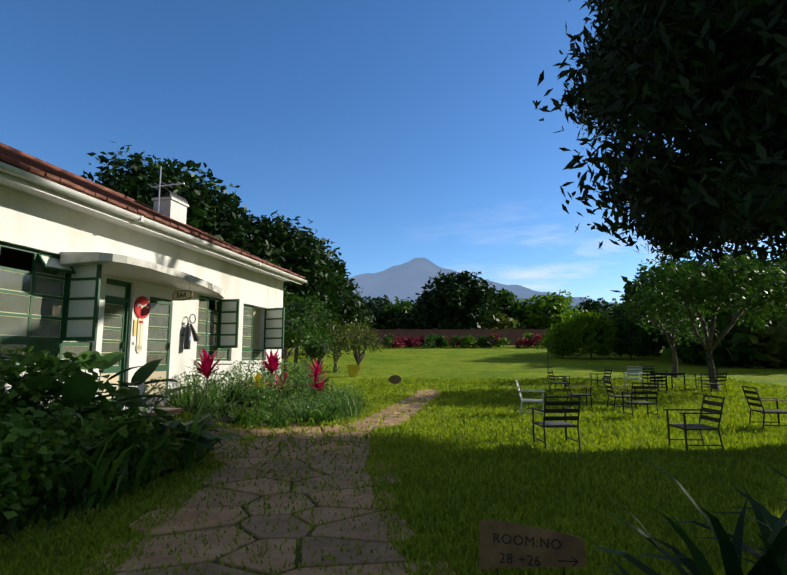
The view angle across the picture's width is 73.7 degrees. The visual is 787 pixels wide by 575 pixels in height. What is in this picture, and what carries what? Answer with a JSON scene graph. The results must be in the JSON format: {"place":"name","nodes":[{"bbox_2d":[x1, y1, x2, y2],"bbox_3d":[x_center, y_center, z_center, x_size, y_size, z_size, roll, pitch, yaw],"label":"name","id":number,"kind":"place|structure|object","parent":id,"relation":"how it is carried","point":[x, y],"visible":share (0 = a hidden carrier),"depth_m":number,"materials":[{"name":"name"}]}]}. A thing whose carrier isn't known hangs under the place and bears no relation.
{"place":"outdoors","nodes":[
{"label":"outdoors","id":0,"kind":"place"},
{"bbox_2d":[78,389,455,574],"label":"flagstone path","id":1,"kind":"structure","parent":0,"point":[226,514],"depth_m":4.97,"materials":[{"name":"stone"},{"name":"grass"}]},
{"bbox_2d":[0,345,786,574],"bbox_3d":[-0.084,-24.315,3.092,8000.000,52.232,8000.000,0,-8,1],"label":"ground","id":2,"kind":"structure","parent":0,"point":[508,361],"depth_m":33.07,"materials":[{"name":"green plant"}]},
{"bbox_2d":[0,337,248,542],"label":"bushes","id":3,"kind":"object","parent":2,"relation":"on","point":[77,460],"visible":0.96,"depth_m":5.99,"materials":[{"name":"plant"}]},
{"bbox_2d":[0,142,306,433],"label":"house","id":4,"kind":"structure","parent":2,"relation":"on","point":[85,264],"depth_m":9.81,"materials":[{"name":"paint"}]},
{"bbox_2d":[133,318,143,352],"bbox_3d":[-4.899,0.906,10.057,0.031,0.700,0.260,-2,-8,13],"label":"thermometer","id":5,"kind":"object","parent":4,"relation":"attached to","point":[138,326],"visible":0.96,"depth_m":10.07,"materials":[{"name":"beige"}]},
{"bbox_2d":[134,296,149,318],"bbox_3d":[-4.879,0.390,10.198,0.037,0.440,0.440,-2,-8,12],"label":"wall plaque","id":6,"kind":"object","parent":4,"relation":"attached to","point":[141,307],"visible":1,"depth_m":10.17,"materials":[{"name":"red"}]},
{"bbox_2d":[172,288,192,300],"bbox_3d":[-4.296,0.093,10.682,0.544,0.345,0.340,0,-8,1],"label":"bar sign","id":7,"kind":"object","parent":4,"relation":"attached to","point":[189,294],"visible":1,"depth_m":10.64,"materials":[{"name":"brown wood"}]},
{"bbox_2d":[181,314,199,348],"bbox_3d":[-4.488,0.979,11.639,0.182,0.790,0.445,-2,-8,17],"label":"bunch of keys","id":8,"kind":"object","parent":4,"relation":"attached to","point":[188,329],"visible":1,"depth_m":11.48,"materials":[{"name":"grey metal"}]},
{"bbox_2d":[81,142,249,242],"bbox_3d":[-18.009,-2.091,38.897,14.181,15.974,15.231,0,-8,1],"label":"tree","id":9,"kind":"object","parent":2,"relation":"on","point":[137,187],"visible":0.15,"depth_m":36.45,"materials":[{"name":"green plant"}]},
{"bbox_2d":[188,195,312,294],"bbox_3d":[-13.012,-0.478,41.803,13.292,13.054,14.189,0,-8,1],"label":"tree","id":10,"kind":"object","parent":2,"relation":"on","point":[237,235],"visible":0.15,"depth_m":38.55,"materials":[{"name":"green plant"}]},
{"bbox_2d":[145,346,372,430],"bbox_3d":[-2.442,2.464,13.602,4.578,1.820,9.050,-2,-8,14],"label":"bed","id":11,"kind":"object","parent":2,"relation":"on","point":[279,394],"visible":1,"depth_m":11.76,"materials":[{"name":"plant"}]},
{"bbox_2d":[244,210,351,358],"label":"tree","id":12,"kind":"object","parent":2,"relation":"on","point":[315,267],"visible":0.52,"depth_m":40.69,"materials":[{"name":"green plant"}]},
{"bbox_2d":[282,307,321,379],"bbox_3d":[-4.905,2.772,23.862,3.386,3.754,3.156,0,-8,1],"label":"tree","id":13,"kind":"object","parent":2,"relation":"on","point":[296,333],"visible":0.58,"depth_m":23.44,"materials":[{"name":"green plant"}]},
{"bbox_2d":[283,288,337,373],"bbox_3d":[-5.215,2.508,28.729,3.966,5.009,4.143,4,-9,-28],"label":"tree","id":14,"kind":"object","parent":2,"relation":"on","point":[311,310],"visible":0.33,"depth_m":28.54,"materials":[{"name":"green plant"}]},
{"bbox_2d":[295,329,342,367],"bbox_3d":[-3.805,3.504,26.739,2.337,2.755,2.554,5,-9,-31],"label":"tree","id":15,"kind":"object","parent":2,"relation":"on","point":[319,351],"visible":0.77,"depth_m":26.46,"materials":[{"name":"green plant"}]},
{"bbox_2d":[308,318,365,372],"bbox_3d":[-3.298,3.428,29.697,3.499,3.350,3.167,-7,-10,42],"label":"tree","id":16,"kind":"object","parent":2,"relation":"on","point":[332,331],"visible":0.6,"depth_m":29.39,"materials":[{"name":"green plant"}]},
{"bbox_2d":[316,257,372,337],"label":"tree","id":17,"kind":"object","parent":2,"relation":"on","point":[350,310],"visible":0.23,"depth_m":48.90,"materials":[{"name":"green plant"}]},
{"bbox_2d":[347,365,359,376],"bbox_3d":[-2.078,4.290,27.088,0.540,0.600,0.540,3,-8,-19],"label":"flower pot","id":18,"kind":"object","parent":2,"relation":"on","point":[353,370],"visible":0.97,"depth_m":26.90,"materials":[{"name":"yellow ceramic"}]},
{"bbox_2d":[351,297,364,327],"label":"tree","id":19,"kind":"object","parent":2,"relation":"on","point":[357,315],"visible":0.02,"depth_m":71.92,"materials":[{"name":"green plant"}]},
{"bbox_2d":[335,322,383,370],"bbox_3d":[-2.059,3.629,30.889,2.960,3.179,2.835,5,-9,-35],"label":"tree","id":20,"kind":"object","parent":2,"relation":"on","point":[358,355],"visible":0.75,"depth_m":30.60,"materials":[{"name":"green plant"}]},
{"bbox_2d":[359,311,375,328],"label":"tree","id":21,"kind":"object","parent":2,"relation":"on","point":[369,321],"visible":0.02,"depth_m":86.93,"materials":[{"name":"green plant"}]},
{"bbox_2d":[355,296,387,328],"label":"tree","id":22,"kind":"object","parent":2,"relation":"on","point":[373,307],"visible":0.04,"depth_m":94.73,"materials":[{"name":"green plant"}]},
{"bbox_2d":[370,295,395,328],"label":"tree","id":23,"kind":"object","parent":2,"relation":"on","point":[381,302],"visible":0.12,"depth_m":98.19,"materials":[{"name":"green plant"}]},
{"bbox_2d":[373,296,415,328],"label":"tree","id":24,"kind":"object","parent":2,"relation":"on","point":[390,315],"visible":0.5,"depth_m":93.79,"materials":[{"name":"green plant"}]},
{"bbox_2d":[389,375,400,383],"bbox_3d":[0.065,3.977,22.061,0.540,0.583,0.050,1,-8,-9],"label":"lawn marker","id":25,"kind":"object","parent":2,"relation":"on","point":[394,379],"visible":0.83,"depth_m":22.05,"materials":[{"name":"stone"}]},
{"bbox_2d":[394,306,422,328],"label":"tree","id":26,"kind":"object","parent":2,"relation":"on","point":[404,321],"visible":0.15,"depth_m":89.84,"materials":[{"name":"green plant"}]},
{"bbox_2d":[301,328,551,344],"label":"garden wall","id":27,"kind":"structure","parent":2,"relation":"on","point":[513,335],"depth_m":70.10,"materials":[{"name":"brown brick"}]},
{"bbox_2d":[409,270,502,328],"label":"tree","id":28,"kind":"object","parent":2,"relation":"on","point":[430,320],"visible":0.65,"depth_m":80.90,"materials":[{"name":"green plant"}]},
{"bbox_2d":[458,311,526,328],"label":"tree","id":29,"kind":"object","parent":2,"relation":"on","point":[506,322],"visible":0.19,"depth_m":81.92,"materials":[{"name":"green plant"}]},
{"bbox_2d":[341,331,664,348],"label":"flower border","id":30,"kind":"object","parent":2,"relation":"on","point":[527,339],"visible":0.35,"depth_m":61.50,"materials":[{"name":"green plant"}]},
{"bbox_2d":[485,287,524,326],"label":"tree","id":31,"kind":"object","parent":2,"relation":"on","point":[507,302],"visible":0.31,"depth_m":89.08,"materials":[{"name":"green plant"}]},
{"bbox_2d":[515,380,544,415],"bbox_3d":[3.326,2.697,12.721,0.683,0.874,0.620,-2,-8,16],"label":"chair","id":32,"kind":"object","parent":2,"relation":"on","point":[528,400],"visible":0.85,"depth_m":12.50,"materials":[{"name":"grey metal"}]},
{"bbox_2d":[479,519,586,574],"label":"room sign","id":33,"kind":"object","parent":2,"relation":"on","point":[490,551],"visible":0.98,"depth_m":3.39,"materials":[{"name":"brown"}]},
{"bbox_2d":[499,553,539,565],"bbox_3d":[0.812,1.750,3.376,0.259,0.060,0.004,1,-16,7],"label":"sign text","id":34,"kind":"object","parent":33,"relation":"attached to","point":[536,560],"visible":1,"depth_m":3.37,"materials":[{"name":"black paint"}]},
{"bbox_2d":[493,533,560,548],"bbox_3d":[0.865,1.643,3.399,0.428,0.060,0.004,3,-15,7],"label":"sign lettering","id":35,"kind":"object","parent":33,"relation":"attached to","point":[526,538],"visible":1,"depth_m":3.40,"materials":[{"name":"black paint"}]},
{"bbox_2d":[558,557,577,565],"bbox_3d":[1.113,1.744,3.343,0.126,0.058,0.010,-1,-8,9],"label":"arrow","id":36,"kind":"object","parent":33,"relation":"attached to","point":[576,561],"visible":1,"depth_m":3.34,"materials":[{"name":"black paint"}]},
{"bbox_2d":[533,327,553,394],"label":"sapling","id":37,"kind":"object","parent":2,"relation":"on","point":[543,340],"visible":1,"depth_m":18.35,"materials":[{"name":"green plant"}]},
{"bbox_2d":[515,289,582,328],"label":"tree","id":38,"kind":"object","parent":2,"relation":"on","point":[538,310],"visible":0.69,"depth_m":87.28,"materials":[{"name":"green plant"}]},
{"bbox_2d":[530,313,573,328],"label":"tree","id":39,"kind":"object","parent":2,"relation":"on","point":[550,323],"visible":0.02,"depth_m":83.59,"materials":[{"name":"green plant"}]},
{"bbox_2d":[530,396,580,448],"bbox_3d":[2.663,2.205,8.605,0.620,0.874,0.683,1,-8,-4],"label":"chair","id":40,"kind":"object","parent":2,"relation":"on","point":[548,422],"visible":0.9,"depth_m":8.37,"materials":[{"name":"black metal"}]},
{"bbox_2d":[547,369,570,392],"bbox_3d":[6.102,3.470,19.334,0.683,0.874,0.620,0,-8,1],"label":"chair","id":41,"kind":"object","parent":2,"relation":"on","point":[555,382],"visible":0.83,"depth_m":19.11,"materials":[{"name":"black metal"}]},
{"bbox_2d":[542,322,579,357],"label":"hedge","id":42,"kind":"object","parent":2,"relation":"on","point":[559,346],"visible":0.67,"depth_m":42.32,"materials":[{"name":"green plant"}]},
{"bbox_2d":[562,376,592,407],"bbox_3d":[5.045,2.895,14.385,0.683,0.874,0.620,-1,-8,9],"label":"chair","id":43,"kind":"object","parent":2,"relation":"on","point":[576,394],"visible":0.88,"depth_m":14.18,"materials":[{"name":"black metal"}]},
{"bbox_2d":[562,309,620,358],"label":"hedge","id":44,"kind":"object","parent":2,"relation":"on","point":[589,334],"visible":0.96,"depth_m":40.93,"materials":[{"name":"green plant"}]},
{"bbox_2d":[573,296,624,315],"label":"tree","id":45,"kind":"object","parent":2,"relation":"on","point":[592,306],"visible":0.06,"depth_m":102.16,"materials":[{"name":"green plant"}]},
{"bbox_2d":[589,367,611,388],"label":"chair","id":46,"kind":"object","parent":2,"relation":"on","point":[597,379],"visible":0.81,"depth_m":20.63,"materials":[{"name":"black metal"}]},
{"bbox_2d":[603,377,636,410],"bbox_3d":[5.989,2.834,13.875,0.683,0.874,0.620,-1,-8,6],"label":"chair","id":47,"kind":"object","parent":2,"relation":"on","point":[627,396],"visible":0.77,"depth_m":13.81,"materials":[{"name":"black metal"}]},
{"bbox_2d":[607,313,655,358],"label":"hedge","id":48,"kind":"object","parent":2,"relation":"on","point":[635,339],"visible":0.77,"depth_m":40.75,"materials":[{"name":"green plant"}]},
{"bbox_2d":[600,283,663,352],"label":"tree","id":49,"kind":"object","parent":2,"relation":"on","point":[619,308],"depth_m":52.41,"materials":[{"name":"green plant"}]},
{"bbox_2d":[623,366,642,385],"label":"chair","id":50,"kind":"object","parent":2,"relation":"on","point":[639,375],"visible":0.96,"depth_m":21.61,"materials":[{"name":"grey metal"}]},
{"bbox_2d":[620,382,658,417],"bbox_3d":[5.710,2.627,12.146,0.641,0.874,0.703,0,-8,1],"label":"chair","id":51,"kind":"object","parent":2,"relation":"on","point":[646,398],"visible":0.98,"depth_m":11.91,"materials":[{"name":"black metal"}]},
{"bbox_2d":[640,366,662,386],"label":"chair","id":52,"kind":"object","parent":2,"relation":"on","point":[647,374],"visible":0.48,"depth_m":21.77,"materials":[{"name":"black metal"}]},
{"bbox_2d":[642,371,666,392],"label":"chair","id":53,"kind":"object","parent":2,"relation":"on","point":[657,380],"visible":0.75,"depth_m":18.52,"materials":[{"name":"black metal"}]},
{"bbox_2d":[532,0,786,268],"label":"tree","id":54,"kind":"object","parent":2,"relation":"on","point":[669,70],"visible":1,"depth_m":7.34,"materials":[{"name":"green plant"}]},
{"bbox_2d":[609,254,726,354],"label":"tree","id":55,"kind":"object","parent":2,"relation":"on","point":[659,344],"visible":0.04,"depth_m":46.74,"materials":[{"name":"green plant"}]},
{"bbox_2d":[653,372,686,391],"bbox_3d":[10.501,3.610,19.971,0.850,0.715,0.850,1,-8,-7],"label":"garden table","id":56,"kind":"object","parent":2,"relation":"on","point":[672,373],"visible":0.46,"depth_m":19.65,"materials":[{"name":"black metal"}]},
{"bbox_2d":[626,287,719,377],"bbox_3d":[14.158,2.187,26.550,4.143,5.298,4.393,4,-9,-30],"label":"thin tree","id":57,"kind":"object","parent":2,"relation":"on","point":[672,338],"visible":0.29,"depth_m":26.41,"materials":[{"name":"green plant"}]},
{"bbox_2d":[582,456,786,574],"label":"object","id":58,"kind":"object","parent":2,"relation":"on","point":[772,557],"visible":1,"depth_m":2.54,"materials":[{"name":"green plant"}]},
{"bbox_2d":[663,395,724,453],"bbox_3d":[4.808,2.177,8.373,0.703,0.874,0.641,0,-8,1],"label":"chair","id":59,"kind":"object","parent":2,"relation":"on","point":[685,427],"visible":0.92,"depth_m":8.30,"materials":[{"name":"black metal"}]},
{"bbox_2d":[619,243,786,389],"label":"lawn tree","id":60,"kind":"object","parent":2,"relation":"on","point":[671,275],"visible":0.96,"depth_m":20.20,"materials":[{"name":"green plant"}]},
{"bbox_2d":[695,368,717,389],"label":"chair","id":61,"kind":"object","parent":2,"relation":"on","point":[705,380],"visible":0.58,"depth_m":20.25,"materials":[{"name":"black metal"}]},
{"bbox_2d":[701,371,727,392],"bbox_3d":[11.458,3.405,18.740,0.620,0.874,0.683,4,-9,-29],"label":"chair","id":62,"kind":"object","parent":2,"relation":"on","point":[716,383],"visible":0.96,"depth_m":18.62,"materials":[{"name":"black metal"}]},
{"bbox_2d":[650,288,786,368],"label":"hedge","id":63,"kind":"object","parent":2,"relation":"on","point":[722,351],"visible":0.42,"depth_m":33.45,"materials":[{"name":"green plant"}]},
{"bbox_2d":[669,249,786,328],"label":"tree","id":64,"kind":"object","parent":2,"relation":"on","point":[764,292],"visible":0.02,"depth_m":39.23,"materials":[{"name":"green plant"}]},
{"bbox_2d":[716,294,786,368],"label":"bush","id":65,"kind":"object","parent":2,"relation":"on","point":[773,338],"visible":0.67,"depth_m":31.97,"materials":[{"name":"green plant"}]},
{"bbox_2d":[741,386,786,427],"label":"chair","id":66,"kind":"object","parent":2,"relation":"on","point":[777,411],"visible":1,"depth_m":10.47,"materials":[{"name":"black metal"}]},
{"bbox_2d":[0,0,786,302],"label":"sky","id":67,"kind":"structure","parent":0,"point":[404,130],"materials":[{"name":"blue"}]},
{"bbox_2d":[348,258,618,308],"bbox_3d":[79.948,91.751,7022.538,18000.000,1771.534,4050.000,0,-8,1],"label":"mountain","id":68,"kind":"structure","parent":0,"point":[410,278],"depth_m":8499.19,"materials":[{"name":"blue"}]},
{"bbox_2d":[515,298,599,310],"bbox_3d":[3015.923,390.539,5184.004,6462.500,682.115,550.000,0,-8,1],"label":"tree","id":69,"kind":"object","parent":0,"point":[522,299],"depth_m":5488.62,"materials":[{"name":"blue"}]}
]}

